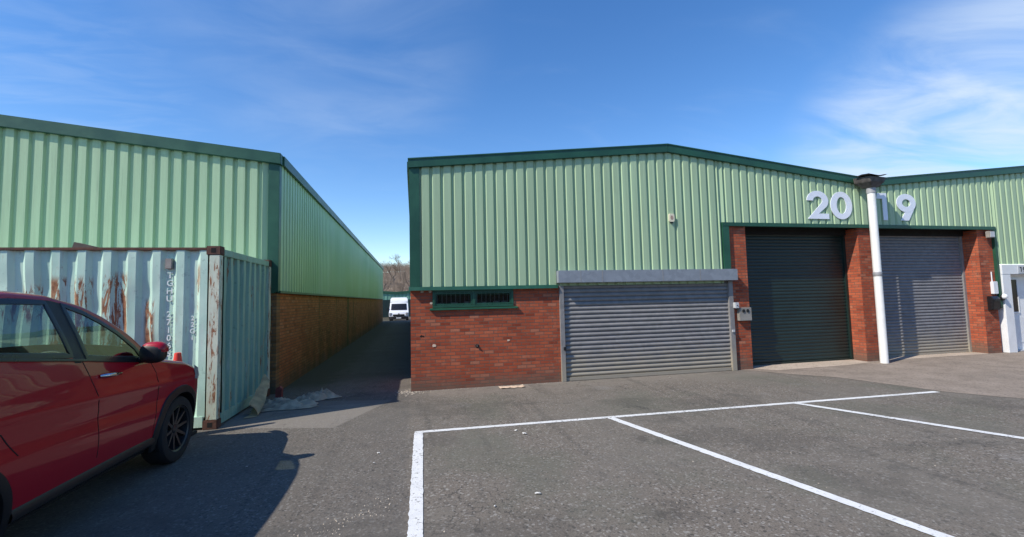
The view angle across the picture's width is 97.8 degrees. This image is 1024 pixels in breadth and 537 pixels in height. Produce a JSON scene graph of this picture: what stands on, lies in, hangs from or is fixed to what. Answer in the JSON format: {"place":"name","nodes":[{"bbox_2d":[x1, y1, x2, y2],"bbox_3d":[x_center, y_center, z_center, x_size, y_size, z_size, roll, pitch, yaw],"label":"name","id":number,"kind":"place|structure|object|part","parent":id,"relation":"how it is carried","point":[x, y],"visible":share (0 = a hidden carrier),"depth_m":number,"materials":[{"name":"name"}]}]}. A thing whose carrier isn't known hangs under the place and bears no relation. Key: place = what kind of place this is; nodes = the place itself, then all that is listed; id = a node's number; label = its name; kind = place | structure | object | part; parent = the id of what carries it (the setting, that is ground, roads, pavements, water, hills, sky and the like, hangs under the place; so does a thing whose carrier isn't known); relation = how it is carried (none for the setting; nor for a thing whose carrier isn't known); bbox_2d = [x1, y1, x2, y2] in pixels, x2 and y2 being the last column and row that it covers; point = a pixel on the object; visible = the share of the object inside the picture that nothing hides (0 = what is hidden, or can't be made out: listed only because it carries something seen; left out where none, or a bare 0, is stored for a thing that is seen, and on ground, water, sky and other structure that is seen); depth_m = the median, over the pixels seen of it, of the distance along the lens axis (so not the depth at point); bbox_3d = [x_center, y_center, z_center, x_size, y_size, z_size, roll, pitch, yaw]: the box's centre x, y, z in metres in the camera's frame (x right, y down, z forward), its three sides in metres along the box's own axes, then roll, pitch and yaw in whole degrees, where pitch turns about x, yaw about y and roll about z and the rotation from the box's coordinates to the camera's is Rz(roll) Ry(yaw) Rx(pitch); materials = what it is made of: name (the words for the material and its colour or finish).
{"place":"outdoors","nodes":[
{"label":"outdoors","id":0,"kind":"place"},
{"bbox_2d":[383,273,409,291],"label":"hill","id":1,"kind":"structure","parent":0,"point":[391,290],"depth_m":109.84,"materials":[{"name":"brown plant"}]},
{"bbox_2d":[383,278,395,290],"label":"bare tree","id":2,"kind":"object","parent":1,"relation":"on","point":[387,284],"visible":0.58,"depth_m":97.79,"materials":[{"name":"brown plant"}]},
{"bbox_2d":[382,261,402,290],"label":"bare tree","id":3,"kind":"object","parent":1,"relation":"on","point":[397,266],"visible":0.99,"depth_m":102.49,"materials":[{"name":"brown plant"}]},
{"bbox_2d":[382,262,409,291],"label":"brushwood","id":4,"kind":"object","parent":1,"relation":"on","point":[406,269],"visible":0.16,"depth_m":113.23,"materials":[{"name":"brown plant"}]},
{"bbox_2d":[389,255,407,277],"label":"bare tree","id":5,"kind":"object","parent":1,"relation":"on","point":[399,267],"visible":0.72,"depth_m":111.45,"materials":[{"name":"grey plant"}]},
{"bbox_2d":[400,272,409,286],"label":"bare tree","id":6,"kind":"object","parent":1,"relation":"on","point":[405,279],"visible":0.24,"depth_m":100.29,"materials":[{"name":"brown plant"}]},
{"bbox_2d":[0,0,1023,272],"label":"sky","id":7,"kind":"structure","parent":0,"point":[348,92],"materials":[{"name":"blue"}]},
{"bbox_2d":[3,317,1023,536],"bbox_3d":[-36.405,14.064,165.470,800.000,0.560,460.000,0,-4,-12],"label":"ground","id":8,"kind":"structure","parent":0,"point":[605,477],"depth_m":4.29,"materials":[{"name":"grey asphalt"}]},
{"bbox_2d":[0,290,198,536],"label":"parked car","id":9,"kind":"object","parent":8,"relation":"on","point":[76,413],"visible":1,"depth_m":3.38,"materials":[{"name":"red paint"}]},
{"bbox_2d":[0,246,271,429],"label":"shipping container","id":10,"kind":"object","parent":8,"relation":"on","point":[206,311],"visible":0.72,"depth_m":5.83,"materials":[{"name":"painted steel"},{"name":"rusted steel"}]},
{"bbox_2d":[72,242,95,246],"bbox_3d":[-5.500,-0.297,5.795,0.279,0.080,0.124,0,-4,-12],"label":"timber offcut","id":11,"kind":"object","parent":10,"relation":"on","point":[75,244],"visible":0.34,"depth_m":5.73,"materials":[{"name":"brown wood"}]},
{"bbox_2d":[173,352,196,435],"bbox_3d":[-4.131,1.558,5.505,0.340,1.035,0.340,0,-4,-12],"label":"traffic cone","id":12,"kind":"object","parent":8,"relation":"on","point":[177,356],"visible":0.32,"depth_m":5.51,"materials":[{"name":"rubber"}]},
{"bbox_2d":[0,114,383,393],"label":"warehouse","id":13,"kind":"structure","parent":8,"relation":"on","point":[64,185],"depth_m":7.95,"materials":[{"name":"green metal"}]},
{"bbox_2d":[243,374,269,418],"bbox_3d":[-3.805,1.897,6.732,0.178,0.496,0.820,0,-4,-12],"label":"folded carpet","id":14,"kind":"object","parent":8,"relation":"on","point":[257,401],"visible":1,"depth_m":6.73,"materials":[{"name":"beige carpet"}]},
{"bbox_2d":[275,386,282,397],"bbox_3d":[-3.968,2.113,7.616,0.110,0.210,0.065,-1,-4,-1],"label":"red scrap","id":15,"kind":"object","parent":8,"relation":"on","point":[279,392],"visible":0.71,"depth_m":7.59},
{"bbox_2d":[247,396,317,413],"bbox_3d":[-3.556,2.087,6.990,1.003,0.143,0.624,0,-4,-24],"label":"dust sheet","id":16,"kind":"object","parent":8,"relation":"on","point":[280,403],"visible":0.87,"depth_m":6.89,"materials":[{"name":"white fabric"}]},
{"bbox_2d":[298,388,341,401],"bbox_3d":[-3.251,2.096,7.481,0.715,0.180,0.334,2,-5,-42],"label":"plastic sheet","id":17,"kind":"object","parent":8,"relation":"on","point":[326,393],"visible":0.79,"depth_m":7.43,"materials":[{"name":"white plastic"}]},
{"bbox_2d":[383,291,410,316],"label":"building","id":18,"kind":"structure","parent":8,"relation":"on","point":[388,296],"depth_m":63.55,"materials":[{"name":"green metal"}]},
{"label":"roller door","id":19,"kind":"part","parent":18,"relation":"part of","materials":[{"name":"metal"}]},
{"bbox_2d":[387,297,410,320],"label":"parked van","id":20,"kind":"object","parent":8,"relation":"on","point":[400,308],"visible":0.98,"depth_m":48.14,"materials":[{"name":"white paint"}]},
{"bbox_2d":[407,433,422,536],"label":"parking line","id":21,"kind":"object","parent":8,"relation":"on","point":[415,522],"visible":1,"depth_m":3.73,"materials":[{"name":"paint"}]},
{"bbox_2d":[499,384,523,388],"bbox_3d":[-0.002,2.141,8.115,0.460,0.014,0.219,0,-4,-12],"label":"broken board","id":22,"kind":"object","parent":8,"relation":"on","point":[515,386],"visible":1,"depth_m":8.12,"materials":[{"name":"beige wood"}]},
{"bbox_2d":[289,382,990,535],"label":"grit","id":23,"kind":"object","parent":8,"relation":"on","point":[406,391],"visible":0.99,"depth_m":3.64,"materials":[{"name":"grey gravel"}]},
{"bbox_2d":[415,391,936,432],"bbox_3d":[2.728,1.963,6.224,7.982,0.001,0.095,-1,-4,-11],"label":"parking line","id":24,"kind":"object","parent":8,"relation":"on","point":[664,412],"visible":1,"depth_m":6.08,"materials":[{"name":"paint"}]},
{"bbox_2d":[407,143,1023,391],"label":"industrial unit","id":25,"kind":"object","parent":8,"relation":"on","point":[546,266],"visible":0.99,"depth_m":9.28,"materials":[{"name":"green metal"}]},
{"bbox_2d":[430,289,517,310],"bbox_3d":[-0.710,0.582,8.366,1.640,0.365,0.205,0,-4,-12],"label":"window","id":26,"kind":"structure","parent":25,"relation":"in","point":[489,298],"depth_m":8.35,"materials":[{"name":"green metal"}]},
{"bbox_2d":[668,214,674,223],"bbox_3d":[3.298,-1.032,9.243,0.124,0.200,0.047,0,-4,-12],"label":"alarm sounder","id":27,"kind":"object","parent":25,"relation":"attached to","point":[671,218],"visible":1,"depth_m":9.22,"materials":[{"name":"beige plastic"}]},
{"bbox_2d":[733,302,738,307],"bbox_3d":[4.718,0.777,9.427,0.095,0.120,0.120,0,-4,-12],"label":"key switch","id":28,"kind":"object","parent":25,"relation":"attached to","point":[735,304],"visible":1,"depth_m":9.38,"materials":[{"name":"grey plastic"}]},
{"bbox_2d":[737,307,751,320],"bbox_3d":[4.932,0.966,9.474,0.300,0.280,0.093,0,-4,-12],"label":"meter box","id":29,"kind":"object","parent":25,"relation":"attached to","point":[744,313],"visible":1,"depth_m":9.44,"materials":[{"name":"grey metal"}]},
{"bbox_3d":[6.473,0.679,10.256,3.008,2.947,0.090,0,-4,-12],"label":"roller door","id":30,"kind":"part","parent":25,"relation":"part of","materials":[{"name":"metal"}]},
{"bbox_2d":[806,191,851,218],"bbox_3d":[7.210,-1.437,10.157,1.240,0.640,0.042,0,-4,-12],"label":"unit number","id":31,"kind":"object","parent":25,"relation":"attached to","point":[815,214],"visible":1,"depth_m":10.14,"materials":[{"name":"grey plastic"}]},
{"bbox_2d":[876,193,915,220],"bbox_3d":[9.079,-1.452,10.569,1.171,0.640,0.042,0,-4,-12],"label":"unit number","id":32,"kind":"object","parent":25,"relation":"attached to","point":[908,210],"visible":1,"depth_m":10.59,"materials":[{"name":"grey plastic"}]},
{"bbox_3d":[10.022,0.651,11.039,3.078,2.947,0.090,0,-4,-12],"label":"roller door","id":33,"kind":"part","parent":25,"relation":"part of","materials":[{"name":"metal"}]},
{"bbox_2d":[985,231,994,237],"bbox_3d":[11.868,-0.843,11.111,0.180,0.170,0.137,0,-4,-12],"label":"security lamp","id":34,"kind":"object","parent":25,"relation":"attached to","point":[989,234],"visible":1,"depth_m":11.05,"materials":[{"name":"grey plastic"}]},
{"bbox_2d":[987,296,1000,310],"bbox_3d":[11.859,0.857,10.984,0.240,0.357,0.137,0,-4,-12],"label":"letterbox","id":35,"kind":"object","parent":25,"relation":"attached to","point":[994,303],"visible":1,"depth_m":10.95,"materials":[{"name":"black plastic"}]},
{"bbox_2d":[990,272,998,293],"bbox_3d":[11.947,0.356,11.077,0.160,0.550,0.067,0,-4,-12],"label":"alarm box","id":36,"kind":"object","parent":25,"relation":"attached to","point":[994,286],"visible":1,"depth_m":11.04,"materials":[{"name":"white plastic"}]},
{"bbox_2d":[1000,294,1007,300],"bbox_3d":[12.122,0.705,10.993,0.150,0.166,0.111,0,-4,-12],"label":"bulkhead lamp","id":37,"kind":"object","parent":25,"relation":"attached to","point":[1003,297],"visible":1,"depth_m":10.98,"materials":[{"name":"white plastic"}]},
{"bbox_3d":[13.119,1.082,11.453,1.436,2.000,0.190,0,-4,-12],"label":"entrance door","id":38,"kind":"part","parent":25,"relation":"part of","materials":[{"name":"white plastic"}]},
{"bbox_2d":[1017,265,1023,272],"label":"number plate","id":39,"kind":"object","parent":25,"relation":"attached to","point":[1020,268],"visible":1,"depth_m":11.22,"materials":[{"name":"grey plastic"}]},
{"bbox_2d":[605,416,953,536],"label":"parking line","id":40,"kind":"object","parent":8,"relation":"on","point":[916,526],"visible":1,"depth_m":3.67,"materials":[{"name":"paint"}]},
{"bbox_2d":[745,351,1023,397],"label":"apron","id":41,"kind":"object","parent":8,"relation":"on","point":[997,374],"visible":1,"depth_m":8.62,"materials":[{"name":"grey concrete"}]},
{"bbox_2d":[792,402,1023,438],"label":"parking line","id":42,"kind":"object","parent":8,"relation":"on","point":[1006,435],"visible":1,"depth_m":5.41,"materials":[{"name":"paint"}]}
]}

